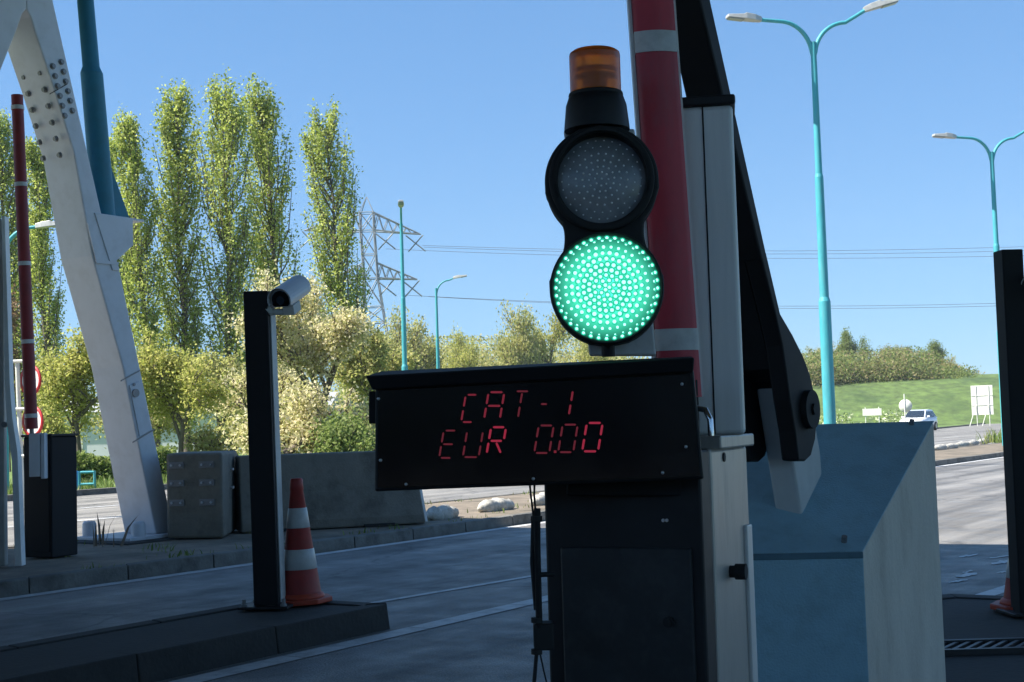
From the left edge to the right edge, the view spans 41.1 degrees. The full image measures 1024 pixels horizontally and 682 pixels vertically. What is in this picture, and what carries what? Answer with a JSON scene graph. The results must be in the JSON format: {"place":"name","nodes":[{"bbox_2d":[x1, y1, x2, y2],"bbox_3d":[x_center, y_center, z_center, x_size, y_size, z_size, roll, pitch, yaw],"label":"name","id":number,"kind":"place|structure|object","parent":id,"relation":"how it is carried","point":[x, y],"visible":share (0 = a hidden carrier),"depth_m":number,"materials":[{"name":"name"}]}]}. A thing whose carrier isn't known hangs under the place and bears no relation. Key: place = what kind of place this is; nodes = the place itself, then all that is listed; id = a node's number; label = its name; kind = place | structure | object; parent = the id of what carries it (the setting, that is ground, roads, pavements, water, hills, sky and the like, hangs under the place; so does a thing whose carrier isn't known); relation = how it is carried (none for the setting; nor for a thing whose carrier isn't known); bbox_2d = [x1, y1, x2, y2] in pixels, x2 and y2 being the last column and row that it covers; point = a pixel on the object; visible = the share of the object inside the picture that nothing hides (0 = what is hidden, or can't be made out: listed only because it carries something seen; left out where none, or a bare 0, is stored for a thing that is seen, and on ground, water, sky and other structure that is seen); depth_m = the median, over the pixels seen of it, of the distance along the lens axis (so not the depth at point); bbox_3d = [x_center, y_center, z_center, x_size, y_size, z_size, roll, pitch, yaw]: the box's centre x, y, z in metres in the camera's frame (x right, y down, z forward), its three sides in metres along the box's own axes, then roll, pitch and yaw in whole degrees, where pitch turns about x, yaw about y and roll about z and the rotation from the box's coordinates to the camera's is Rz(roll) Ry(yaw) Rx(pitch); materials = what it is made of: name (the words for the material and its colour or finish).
{"place":"outdoors","nodes":[
{"label":"outdoors","id":0,"kind":"place"},
{"bbox_2d":[0,604,354,674],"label":"traffic island","id":1,"kind":"structure","parent":0,"point":[34,657],"depth_m":7.31,"materials":[{"name":"concrete"}]},
{"bbox_2d":[238,291,292,609],"bbox_3d":[-1.509,0.659,8.403,0.305,1.930,0.306,-2,-4,6],"label":"camera post","id":2,"kind":"object","parent":1,"relation":"on","point":[268,560],"visible":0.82,"depth_m":8.34,"materials":[{"name":"metal"}]},
{"bbox_2d":[266,275,310,315],"bbox_3d":[-1.410,-0.274,8.497,0.210,0.197,0.355,-3,15,13],"label":"security camera","id":3,"kind":"object","parent":2,"relation":"attached to","point":[289,294],"visible":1,"depth_m":8.38,"materials":[{"name":"plastic"}]},
{"bbox_2d":[272,291,289,306],"bbox_3d":[-1.415,-0.260,8.341,0.110,0.097,0.010,-3,15,13],"label":"window","id":4,"kind":"structure","parent":3,"relation":"in","point":[278,293],"depth_m":8.33,"materials":[{"name":"glass"}]},
{"bbox_2d":[284,478,332,606],"bbox_3d":[-1.332,1.243,8.529,0.369,0.770,0.369,-2,-3,-17],"label":"traffic cone","id":5,"kind":"object","parent":1,"relation":"on","point":[302,584],"visible":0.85,"depth_m":8.45,"materials":[{"name":"plastic"}]},
{"bbox_2d":[61,392,343,456],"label":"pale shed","id":6,"kind":"structure","parent":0,"point":[98,445],"depth_m":90.82,"materials":[{"name":"metal"}]},
{"bbox_2d":[197,418,228,450],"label":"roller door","id":7,"kind":"structure","parent":6,"relation":"in","point":[202,421],"depth_m":90.81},
{"bbox_2d":[9,425,956,490],"bbox_3d":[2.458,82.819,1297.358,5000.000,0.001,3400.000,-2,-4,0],"label":"ground","id":8,"kind":"structure","parent":0,"point":[10,475],"depth_m":65.48,"materials":[{"name":"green plant"}]},
{"bbox_2d":[9,280,23,471],"bbox_3d":[-20.766,1.350,55.848,2.261,8.395,2.083,-5,-5,45],"label":"tree","id":9,"kind":"object","parent":8,"relation":"on","point":[14,314],"visible":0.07,"depth_m":56.14,"materials":[{"name":"green plant"}]},
{"bbox_2d":[0,108,35,438],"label":"poplar tree","id":10,"kind":"object","parent":8,"relation":"on","point":[7,178],"visible":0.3,"depth_m":78.48,"materials":[{"name":"green plant"}]},
{"bbox_2d":[7,220,54,489],"bbox_3d":[-11.943,0.339,34.068,1.823,6.709,0.282,-2,-4,0],"label":"street lamp","id":11,"kind":"object","parent":8,"relation":"on","point":[46,224],"visible":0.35,"depth_m":34.17,"materials":[{"name":"metal"}]},
{"bbox_2d":[11,132,67,416],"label":"poplar tree","id":12,"kind":"object","parent":8,"relation":"on","point":[42,274],"visible":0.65,"depth_m":74.13,"materials":[{"name":"green plant"}]},
{"bbox_2d":[16,395,95,462],"bbox_3d":[-17.841,3.636,52.907,3.120,3.678,3.635,1,-4,-33],"label":"shrub","id":13,"kind":"object","parent":8,"relation":"on","point":[51,425],"visible":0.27,"depth_m":52.17,"materials":[{"name":"green plant"}]},
{"bbox_2d":[14,323,149,452],"bbox_3d":[-14.322,1.904,45.319,4.311,5.517,4.028,-4,-4,37],"label":"leafy tree","id":14,"kind":"object","parent":8,"relation":"on","point":[72,377],"visible":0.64,"depth_m":45.41,"materials":[{"name":"green plant"}]},
{"bbox_2d":[7,472,166,494],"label":"verge grass","id":15,"kind":"structure","parent":8,"relation":"on","point":[105,483],"depth_m":33.22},
{"bbox_2d":[78,471,95,489],"bbox_3d":[-9.768,3.241,31.377,0.417,0.511,0.064,-2,-4,0],"label":"guard rail","id":16,"kind":"object","parent":8,"relation":"on","point":[86,472],"visible":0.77,"depth_m":31.36,"materials":[{"name":"metal"}]},
{"bbox_2d":[109,137,137,353],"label":"poplar tree","id":17,"kind":"object","parent":8,"relation":"on","point":[118,260],"visible":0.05,"depth_m":80.48,"materials":[{"name":"green plant"}]},
{"bbox_2d":[77,443,176,480],"bbox_3d":[-12.077,3.661,40.370,4.306,1.162,1.022,-1,-4,-14],"label":"clipped hedge","id":18,"kind":"object","parent":8,"relation":"on","point":[100,465],"visible":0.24,"depth_m":40.13,"materials":[{"name":"green plant"}]},
{"bbox_2d":[82,402,195,448],"bbox_3d":[-15.101,3.743,56.333,3.872,3.562,4.564,-4,-4,33],"label":"shrub","id":19,"kind":"object","parent":8,"relation":"on","point":[158,430],"visible":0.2,"depth_m":56.10,"materials":[{"name":"green plant"}]},
{"bbox_2d":[109,101,171,446],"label":"poplar tree","id":20,"kind":"object","parent":8,"relation":"on","point":[130,156],"visible":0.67,"depth_m":70.27,"materials":[{"name":"green plant"}]},
{"bbox_2d":[149,78,211,451],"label":"poplar tree","id":21,"kind":"object","parent":8,"relation":"on","point":[175,184],"visible":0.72,"depth_m":72.28,"materials":[{"name":"green plant"}]},
{"bbox_2d":[134,322,239,452],"bbox_3d":[-11.114,1.935,45.530,4.579,5.261,3.350,-4,-4,27],"label":"leafy tree","id":22,"kind":"object","parent":8,"relation":"on","point":[175,381],"visible":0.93,"depth_m":45.07,"materials":[{"name":"green plant"}]},
{"bbox_2d":[192,344,245,440],"bbox_3d":[-12.426,2.788,59.358,3.070,5.420,4.034,2,-5,-45],"label":"leafy tree","id":23,"kind":"object","parent":8,"relation":"on","point":[223,364],"visible":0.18,"depth_m":59.44,"materials":[{"name":"green plant"}]},
{"bbox_2d":[186,67,266,455],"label":"poplar tree","id":24,"kind":"object","parent":8,"relation":"on","point":[230,131],"visible":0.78,"depth_m":71.22,"materials":[{"name":"green plant"}]},
{"bbox_2d":[167,399,288,454],"bbox_3d":[-9.731,3.388,47.224,3.194,3.015,4.276,-5,-5,41],"label":"shrub","id":25,"kind":"object","parent":8,"relation":"on","point":[209,439],"visible":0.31,"depth_m":46.68,"materials":[{"name":"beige plant"}]},
{"bbox_2d":[206,357,318,420],"bbox_3d":[-9.590,2.462,52.309,3.917,5.173,4.520,1,-5,-37],"label":"flowering tree","id":26,"kind":"object","parent":8,"relation":"on","point":[283,379],"visible":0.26,"depth_m":51.77,"materials":[{"name":"beige plant"}]},
{"bbox_2d":[238,71,309,453],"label":"poplar tree","id":27,"kind":"object","parent":8,"relation":"on","point":[265,159],"visible":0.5,"depth_m":75.36,"materials":[{"name":"green plant"}]},
{"bbox_2d":[220,396,339,454],"bbox_3d":[-7.035,3.083,41.688,3.162,2.834,4.171,-2,-4,8],"label":"shrub","id":28,"kind":"object","parent":8,"relation":"on","point":[293,442],"visible":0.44,"depth_m":42.00,"materials":[{"name":"beige plant"}]},
{"bbox_2d":[222,257,379,452],"bbox_3d":[-6.424,1.482,44.907,5.300,8.310,5.319,-4,-4,30],"label":"flowering tree","id":29,"kind":"object","parent":8,"relation":"on","point":[342,334],"visible":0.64,"depth_m":44.12,"materials":[{"name":"beige plant"}]},
{"bbox_2d":[299,94,372,414],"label":"poplar tree","id":30,"kind":"object","parent":8,"relation":"on","point":[338,247],"visible":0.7,"depth_m":70.27,"materials":[{"name":"green plant"}]},
{"bbox_2d":[301,401,374,452],"bbox_3d":[-4.890,3.075,41.684,3.908,2.502,3.132,-5,-5,41],"label":"shrub","id":31,"kind":"object","parent":8,"relation":"on","point":[340,435],"visible":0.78,"depth_m":41.17,"materials":[{"name":"green plant"}]},
{"bbox_2d":[300,197,424,334],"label":"power pylon","id":32,"kind":"object","parent":8,"relation":"on","point":[375,231],"visible":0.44,"depth_m":301.31,"materials":[{"name":"metal"}]},
{"bbox_2d":[408,295,994,305],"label":"power cable","id":33,"kind":"object","parent":32,"relation":"hanging from","point":[548,301],"visible":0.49,"depth_m":306.96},
{"bbox_2d":[428,296,979,308],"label":"power cable","id":34,"kind":"object","parent":32,"relation":"hanging from","point":[784,308],"visible":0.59,"depth_m":304.23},
{"bbox_2d":[396,249,1023,257],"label":"power cable","id":35,"kind":"object","parent":32,"relation":"hanging from","point":[544,254],"visible":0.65,"depth_m":301.24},
{"bbox_2d":[422,245,1002,250],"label":"power cable","id":36,"kind":"object","parent":32,"relation":"hanging from","point":[816,250],"visible":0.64,"depth_m":309.11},
{"bbox_2d":[429,247,1023,253],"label":"power cable","id":37,"kind":"object","parent":32,"relation":"hanging from","point":[849,253],"visible":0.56,"depth_m":306.75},
{"bbox_2d":[328,316,422,410],"bbox_3d":[-5.855,2.228,59.706,4.047,6.480,5.043,-3,-4,18],"label":"leafy tree","id":38,"kind":"object","parent":8,"relation":"on","point":[358,371],"visible":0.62,"depth_m":58.57,"materials":[{"name":"green plant"}]},
{"bbox_2d":[367,330,413,369],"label":"tree","id":39,"kind":"object","parent":8,"relation":"on","point":[389,344],"visible":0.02,"depth_m":149.68,"materials":[{"name":"green plant"}]},
{"bbox_2d":[398,200,407,369],"bbox_3d":[-4.440,-0.420,56.230,0.285,10.562,2.124,-1,-4,-5],"label":"street lamp","id":40,"kind":"object","parent":8,"relation":"on","point":[403,319],"visible":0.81,"depth_m":57.12,"materials":[{"name":"metal"}]},
{"bbox_2d":[383,305,444,369],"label":"tree","id":41,"kind":"object","parent":8,"relation":"on","point":[427,355],"visible":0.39,"depth_m":150.20,"materials":[{"name":"green plant"}]},
{"bbox_2d":[435,275,466,368],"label":"street lamp","id":42,"kind":"object","parent":8,"relation":"on","point":[437,331],"visible":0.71,"depth_m":79.18,"materials":[{"name":"metal"}]},
{"bbox_2d":[440,321,484,367],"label":"tree","id":43,"kind":"object","parent":8,"relation":"on","point":[463,359],"visible":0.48,"depth_m":149.16,"materials":[{"name":"green plant"}]},
{"bbox_2d":[7,423,984,500],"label":"kerb","id":44,"kind":"structure","parent":8,"relation":"on","point":[95,491],"depth_m":29.93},
{"bbox_2d":[493,294,544,365],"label":"tree","id":45,"kind":"object","parent":8,"relation":"on","point":[519,350],"visible":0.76,"depth_m":149.80,"materials":[{"name":"green plant"}]},
{"bbox_2d":[528,309,570,363],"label":"tree","id":46,"kind":"object","parent":8,"relation":"on","point":[559,332],"visible":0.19,"depth_m":154.13,"materials":[{"name":"green plant"}]},
{"bbox_2d":[571,338,612,361],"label":"tree","id":47,"kind":"object","parent":8,"relation":"on","point":[584,346],"visible":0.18,"depth_m":157.71,"materials":[{"name":"green plant"}]},
{"bbox_2d":[725,0,898,423],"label":"street lamp","id":48,"kind":"object","parent":8,"relation":"on","point":[827,371],"visible":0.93,"depth_m":31.11,"materials":[{"name":"metal"}]},
{"bbox_2d":[819,409,906,423],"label":"cow parsley","id":49,"kind":"object","parent":8,"relation":"on","point":[888,416],"visible":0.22,"depth_m":120.06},
{"bbox_2d":[862,407,881,422],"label":"board","id":50,"kind":"object","parent":8,"relation":"on","point":[872,412],"visible":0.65,"depth_m":103.79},
{"bbox_2d":[932,130,1023,445],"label":"street lamp","id":51,"kind":"object","parent":8,"relation":"on","point":[991,156],"visible":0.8,"depth_m":45.28,"materials":[{"name":"metal"}]},
{"bbox_2d":[970,385,993,425],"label":"direction board","id":52,"kind":"object","parent":8,"relation":"on","point":[981,399],"visible":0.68,"depth_m":127.68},
{"bbox_2d":[0,443,1002,579],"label":"pylon island","id":53,"kind":"structure","parent":0,"point":[86,555],"depth_m":13.84,"materials":[{"name":"concrete"}]},
{"bbox_2d":[0,216,25,565],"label":"post","id":54,"kind":"object","parent":53,"relation":"on","point":[8,419],"visible":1,"depth_m":11.99,"materials":[{"name":"metal"}]},
{"bbox_2d":[21,433,78,557],"bbox_3d":[-4.339,1.447,12.842,0.370,1.142,0.370,-3,-4,24],"label":"barrier cabinet","id":55,"kind":"object","parent":53,"relation":"on","point":[50,516],"visible":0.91,"depth_m":12.71,"materials":[{"name":"metal"}]},
{"bbox_2d":[11,94,47,478],"bbox_3d":[-4.489,-0.517,12.675,0.290,3.583,0.140,-2,-4,0],"label":"barrier boom","id":56,"kind":"object","parent":55,"relation":"attached to","point":[38,454],"visible":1,"depth_m":12.62,"materials":[{"name":"metal"}]},
{"bbox_2d":[0,0,188,544],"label":"steel pylon","id":57,"kind":"object","parent":53,"relation":"on","point":[94,244],"visible":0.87,"depth_m":14.39,"materials":[{"name":"metal"}]},
{"bbox_2d":[77,0,143,222],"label":"teal post","id":58,"kind":"object","parent":57,"relation":"on","point":[110,199],"visible":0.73,"depth_m":14.58,"materials":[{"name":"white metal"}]},
{"bbox_2d":[92,515,136,546],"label":"dry weeds","id":59,"kind":"object","parent":53,"relation":"on","point":[102,539],"visible":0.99,"depth_m":13.98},
{"bbox_2d":[167,450,236,538],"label":"concrete block","id":60,"kind":"structure","parent":53,"relation":"on","point":[201,499],"depth_m":14.50,"materials":[{"name":"concrete"}]},
{"bbox_2d":[13,491,536,569],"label":"island grass","id":61,"kind":"structure","parent":53,"relation":"on","point":[187,553],"depth_m":13.48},
{"bbox_2d":[235,451,427,532],"bbox_3d":[-2.079,1.710,15.713,2.140,0.851,0.600,0,-4,-19],"label":"concrete barrier","id":62,"kind":"object","parent":53,"relation":"on","point":[339,491],"visible":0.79,"depth_m":15.53,"materials":[{"name":"grey concrete"}]},
{"bbox_2d":[426,504,458,520],"bbox_3d":[-0.864,2.122,16.679,0.268,0.247,0.720,-3,-4,25],"label":"white boulder","id":63,"kind":"object","parent":53,"relation":"on","point":[443,511],"visible":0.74,"depth_m":16.53,"materials":[{"name":"stone"}]},
{"bbox_2d":[477,498,514,511],"bbox_3d":[-0.213,2.185,17.982,0.265,0.242,0.850,-4,-4,31],"label":"white boulder","id":64,"kind":"object","parent":53,"relation":"on","point":[493,504],"visible":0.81,"depth_m":17.81,"materials":[{"name":"stone"}]},
{"bbox_2d":[530,492,544,505],"bbox_3d":[0.484,2.227,19.110,0.262,0.237,0.850,-4,-4,27],"label":"white boulder","id":65,"kind":"object","parent":53,"relation":"on","point":[540,498],"visible":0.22,"depth_m":18.80,"materials":[{"name":"stone"}]},
{"bbox_2d":[935,444,946,449],"bbox_3d":[13.151,3.286,41.938,0.261,0.240,1.150,-4,-4,35],"label":"white boulder","id":66,"kind":"object","parent":53,"relation":"on","point":[941,447],"visible":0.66,"depth_m":41.73,"materials":[{"name":"stone"}]},
{"bbox_2d":[946,443,957,448],"bbox_3d":[13.861,3.351,43.090,0.271,0.253,1.150,-4,-4,34],"label":"white boulder","id":67,"kind":"object","parent":53,"relation":"on","point":[951,445],"visible":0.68,"depth_m":42.91,"materials":[{"name":"stone"}]},
{"bbox_2d":[956,441,969,446],"bbox_3d":[14.994,3.452,45.459,0.268,0.250,1.150,-5,-5,39],"label":"white boulder","id":68,"kind":"object","parent":53,"relation":"on","point":[962,443],"visible":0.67,"depth_m":45.28,"materials":[{"name":"stone"}]},
{"bbox_2d":[976,428,1001,443],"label":"island weeds","id":69,"kind":"object","parent":53,"relation":"on","point":[993,438],"visible":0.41,"depth_m":49.60,"materials":[{"name":"green plant"}]},
{"bbox_2d":[0,457,1008,681],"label":"toll road","id":70,"kind":"structure","parent":0,"point":[972,519],"depth_m":10.03,"materials":[{"name":"asphalt"}]},
{"bbox_2d":[0,600,389,681],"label":"kerb","id":71,"kind":"structure","parent":70,"relation":"on","point":[156,663],"depth_m":7.18,"materials":[{"name":"concrete"}]},
{"bbox_2d":[169,595,547,681],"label":"road marking","id":72,"kind":"object","parent":70,"relation":"on","point":[285,658],"visible":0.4,"depth_m":7.70,"materials":[{"name":"paint"}]},
{"bbox_2d":[369,575,530,602],"bbox_3d":[0.213,1.885,11.009,0.070,0.001,6.030,-5,-5,39],"label":"road marking","id":73,"kind":"object","parent":70,"relation":"on","point":[450,589],"depth_m":10.18,"materials":[{"name":"paint"}]},
{"bbox_2d":[0,457,1002,600],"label":"road marking","id":74,"kind":"object","parent":70,"relation":"on","point":[91,586],"depth_m":12.31,"materials":[{"name":"paint"}]},
{"bbox_2d":[0,442,1003,597],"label":"kerb","id":75,"kind":"structure","parent":70,"relation":"on","point":[66,579],"depth_m":12.57,"materials":[{"name":"concrete"}]},
{"bbox_2d":[942,594,1002,599],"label":"kerb","id":76,"kind":"structure","parent":70,"relation":"on","point":[968,596],"depth_m":7.86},
{"bbox_2d":[949,554,1008,582],"bbox_3d":[3.666,1.757,10.618,0.420,0.001,2.160,-3,-4,20],"label":"worn road marking","id":77,"kind":"object","parent":70,"relation":"on","point":[965,574],"visible":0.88,"depth_m":10.28,"materials":[{"name":"paint"}]},
{"bbox_2d":[975,585,1004,594],"bbox_3d":[3.379,1.685,9.325,0.150,0.001,2.060,-5,-5,39],"label":"road marking","id":78,"kind":"object","parent":70,"relation":"on","point":[997,590],"visible":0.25,"depth_m":9.14,"materials":[{"name":"paint"}]},
{"bbox_2d":[7,423,1001,545],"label":"side road","id":79,"kind":"structure","parent":0,"point":[955,435],"depth_m":25.71,"materials":[{"name":"asphalt"}]},
{"bbox_2d":[13,359,43,504],"bbox_3d":[-7.410,1.507,20.910,0.632,2.461,0.164,-3,-4,15],"label":"sign post","id":80,"kind":"object","parent":79,"relation":"on","point":[19,408],"visible":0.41,"depth_m":20.95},
{"bbox_2d":[899,394,911,421],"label":"round sign","id":81,"kind":"object","parent":79,"relation":"on","point":[905,405],"visible":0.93,"depth_m":97.84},
{"bbox_2d":[899,409,937,429],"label":"parked car","id":82,"kind":"object","parent":79,"relation":"on","point":[923,415],"visible":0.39,"depth_m":103.25,"materials":[{"name":"white metal"}]},
{"bbox_2d":[0,0,1023,439],"label":"sky","id":83,"kind":"structure","parent":0,"point":[455,110],"materials":[{"name":"blue"}]},
{"bbox_2d":[366,356,757,681],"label":"toll terminal","id":84,"kind":"object","parent":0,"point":[643,481],"visible":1,"depth_m":2.73,"materials":[{"name":"black paint"}]},
{"bbox_2d":[529,485,554,681],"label":"cable conduit","id":85,"kind":"object","parent":84,"relation":"attached to","point":[543,635],"visible":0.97,"depth_m":2.67,"materials":[{"name":"black rubber"}]},
{"bbox_2d":[545,125,663,356],"bbox_3d":[0.187,-0.204,2.766,0.231,0.473,0.188,-2,-4,4],"label":"traffic signal","id":86,"kind":"object","parent":84,"relation":"on","point":[606,284],"visible":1,"depth_m":2.71,"materials":[{"name":"black plastic"}]},
{"bbox_2d":[564,45,629,133],"bbox_3d":[0.171,-0.513,2.797,0.135,0.166,0.135,-2,-4,4],"label":"beacon lamp","id":87,"kind":"object","parent":86,"relation":"on","point":[596,97],"visible":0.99,"depth_m":2.75,"materials":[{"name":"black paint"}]},
{"bbox_2d":[561,547,696,681],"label":"door","id":88,"kind":"structure","parent":84,"relation":"in","point":[628,612],"depth_m":2.77,"materials":[{"name":"black metal"}]},
{"bbox_2d":[626,0,703,430],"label":"barrier boom","id":89,"kind":"object","parent":84,"relation":"on","point":[656,80],"visible":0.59,"depth_m":2.94,"materials":[{"name":"metal"}]},
{"bbox_2d":[682,94,744,434],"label":"aluminium column","id":90,"kind":"structure","parent":84,"relation":"on","point":[709,132],"depth_m":3.01,"materials":[{"name":"metal"}]},
{"bbox_2d":[812,374,1000,424],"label":"embankment","id":91,"kind":"structure","parent":0,"point":[947,401],"depth_m":163.79,"materials":[{"name":"green plant"}]},
{"bbox_2d":[319,334,650,433],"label":"wood","id":92,"kind":"object","parent":91,"relation":"on","point":[484,354],"visible":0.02,"depth_m":167.37,"materials":[{"name":"green plant"}]},
{"bbox_2d":[803,346,820,360],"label":"bank tree","id":93,"kind":"object","parent":91,"relation":"on","point":[818,349],"visible":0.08,"depth_m":188.16,"materials":[{"name":"green plant"}]},
{"bbox_2d":[834,324,876,359],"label":"tree","id":94,"kind":"object","parent":91,"relation":"on","point":[848,344],"visible":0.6,"depth_m":186.11,"materials":[{"name":"green plant"}]},
{"bbox_2d":[800,345,982,385],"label":"scrub wood","id":95,"kind":"object","parent":91,"relation":"on","point":[951,374],"visible":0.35,"depth_m":176.15,"materials":[{"name":"green plant"}]},
{"bbox_2d":[874,343,917,360],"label":"bank tree","id":96,"kind":"object","parent":91,"relation":"on","point":[888,347],"visible":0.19,"depth_m":187.24,"materials":[{"name":"green plant"}]},
{"bbox_2d":[913,336,950,365],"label":"tree","id":97,"kind":"object","parent":91,"relation":"on","point":[935,344],"visible":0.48,"depth_m":184.39,"materials":[{"name":"green plant"}]},
{"bbox_2d":[939,355,957,366],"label":"bank tree","id":98,"kind":"object","parent":91,"relation":"on","point":[949,361],"visible":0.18,"depth_m":183.09,"materials":[{"name":"green plant"}]},
{"bbox_2d":[942,598,1023,681],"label":"toll island","id":99,"kind":"structure","parent":0,"point":[970,618],"depth_m":6.55,"materials":[{"name":"concrete"}]},
{"bbox_2d":[746,419,945,681],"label":"concrete plinth","id":100,"kind":"structure","parent":99,"relation":"on","point":[847,577],"depth_m":4.29,"materials":[{"name":"concrete"}]},
{"bbox_2d":[757,388,820,513],"bbox_3d":[0.895,0.341,4.383,0.088,0.434,0.313,-4,-4,33],"label":"pivot stand","id":101,"kind":"object","parent":100,"relation":"on","point":[794,483],"visible":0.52,"depth_m":4.31,"materials":[{"name":"metal"}]},
{"bbox_2d":[675,0,819,461],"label":"swing arm","id":102,"kind":"object","parent":101,"relation":"attached to","point":[773,358],"visible":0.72,"depth_m":4.10},
{"bbox_2d":[944,637,1023,655],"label":"steel grating","id":103,"kind":"object","parent":99,"relation":"on","point":[982,646],"visible":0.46,"depth_m":6.12,"materials":[{"name":"metal"}]},
{"bbox_2d":[990,558,1012,609],"bbox_3d":[2.749,1.120,7.301,0.369,0.620,0.369,-4,-4,33],"label":"traffic cone","id":104,"kind":"object","parent":99,"relation":"on","point":[1004,602],"visible":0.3,"depth_m":7.27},
{"bbox_2d":[993,249,1023,616],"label":"camera post","id":105,"kind":"object","parent":99,"relation":"on","point":[1009,277],"visible":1,"depth_m":7.15,"materials":[{"name":"metal"}]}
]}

